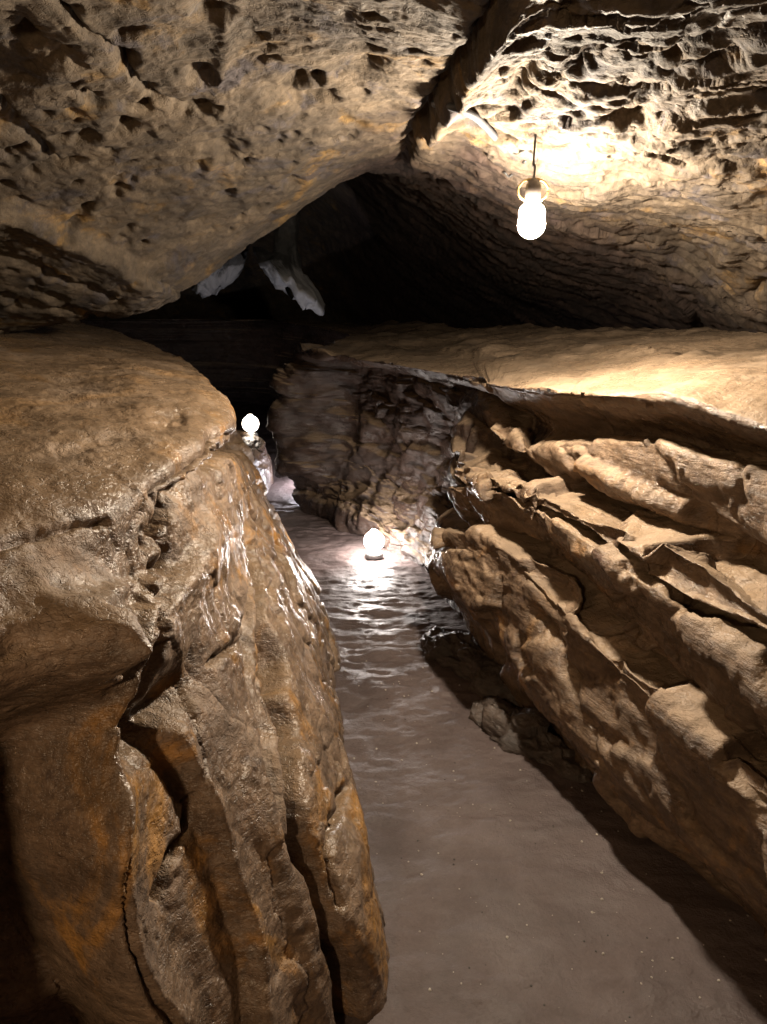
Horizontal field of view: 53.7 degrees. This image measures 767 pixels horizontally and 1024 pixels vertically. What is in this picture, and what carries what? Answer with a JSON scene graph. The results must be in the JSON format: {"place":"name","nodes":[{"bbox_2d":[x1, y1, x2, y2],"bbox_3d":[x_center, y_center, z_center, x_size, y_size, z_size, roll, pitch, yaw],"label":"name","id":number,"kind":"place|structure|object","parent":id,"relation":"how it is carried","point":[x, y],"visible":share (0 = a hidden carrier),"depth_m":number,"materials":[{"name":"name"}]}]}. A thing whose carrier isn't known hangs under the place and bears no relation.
{"place":"outdoors","nodes":[
{"label":"outdoors","id":0,"kind":"place"},
{"bbox_2d":[0,321,389,1023],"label":"rock wall","id":1,"kind":"structure","parent":0,"point":[182,833],"depth_m":1.46,"materials":[{"name":"brown stone"}]},
{"bbox_2d":[242,414,258,435],"bbox_3d":[-1.116,-0.723,6.367,0.140,0.193,0.140,0,17,0],"label":"floor lamp","id":2,"kind":"object","parent":1,"relation":"on","point":[250,423],"visible":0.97,"depth_m":6.32,"materials":[{"name":"white glass"}]},
{"bbox_2d":[0,0,766,333],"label":"cave ceiling","id":3,"kind":"structure","parent":0,"point":[158,158],"depth_m":2.33,"materials":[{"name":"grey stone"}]},
{"bbox_2d":[191,249,247,298],"bbox_3d":[-1.438,-2.688,6.494,0.502,1.656,0.715,0,17,0],"label":"hanging rock","id":4,"kind":"object","parent":3,"relation":"hanging from","point":[228,272],"visible":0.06,"depth_m":6.51,"materials":[{"name":"grey stone"}]},
{"bbox_2d":[252,210,324,315],"bbox_3d":[-0.789,-2.476,6.017,0.598,1.782,0.636,-12,21,-35],"label":"hanging rock","id":5,"kind":"object","parent":3,"relation":"hanging from","point":[280,265],"visible":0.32,"depth_m":6.02,"materials":[{"name":"grey stone"}]},
{"bbox_2d":[431,100,507,153],"bbox_3d":[0.209,-1.078,2.090,0.185,0.129,0.358,8,19,24],"label":"conduit","id":6,"kind":"object","parent":3,"relation":"attached to","point":[481,122],"visible":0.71,"depth_m":1.99,"materials":[{"name":"grey plastic"}]},
{"bbox_2d":[508,150,537,167],"bbox_3d":[0.412,-1.050,2.265,0.094,0.068,0.272,6,18,19],"label":"electric cable","id":7,"kind":"object","parent":6,"relation":"attached to","point":[527,151],"visible":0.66,"depth_m":2.18,"materials":[{"name":"white plastic"}]},
{"bbox_2d":[502,160,526,177],"bbox_3d":[0.412,-1.116,2.499,0.039,0.029,0.454,-2,17,-6],"label":"electric cable","id":8,"kind":"object","parent":7,"relation":"hanging from","point":[511,175],"visible":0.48,"depth_m":2.48,"materials":[{"name":"white plastic"}]},
{"bbox_2d":[517,134,549,238],"bbox_3d":[0.411,-0.905,2.076,0.075,0.297,0.075,-13,21,-36],"label":"hanging lamp","id":9,"kind":"object","parent":3,"relation":"hanging from","point":[531,222],"visible":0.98,"depth_m":2.07,"materials":[{"name":"white glass"}]},
{"bbox_2d":[79,319,766,938],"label":"rock wall","id":10,"kind":"structure","parent":0,"point":[573,521],"depth_m":2.47,"materials":[{"name":"brown stone"}]},
{"bbox_2d":[230,402,766,1023],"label":"stream","id":11,"kind":"structure","parent":0,"point":[550,882],"depth_m":2.15,"materials":[{"name":"brown liquid"}]},
{"bbox_2d":[364,529,383,559],"bbox_3d":[-0.057,0.191,4.555,0.120,0.172,0.120,0,17,0],"label":"floor lamp","id":12,"kind":"object","parent":11,"relation":"on","point":[373,540],"visible":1,"depth_m":4.52,"materials":[{"name":"white glass"}]},
{"bbox_2d":[420,626,518,706],"bbox_3d":[0.377,0.637,3.270,0.263,0.190,0.717,-11,20,-32],"label":"rock","id":13,"kind":"object","parent":11,"relation":"on","point":[461,654],"visible":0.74,"depth_m":3.19,"materials":[{"name":"brown stone"}]},
{"bbox_2d":[468,697,593,783],"bbox_3d":[0.520,0.801,2.736,0.232,0.167,0.609,-12,21,-34],"label":"rock","id":14,"kind":"object","parent":11,"relation":"on","point":[530,733],"visible":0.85,"depth_m":2.69,"materials":[{"name":"brown stone"}]},
{"bbox_2d":[339,605,766,1023],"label":"gravel","id":15,"kind":"structure","parent":0,"point":[592,912],"depth_m":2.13,"materials":[{"name":"brown gravel"}]}
]}

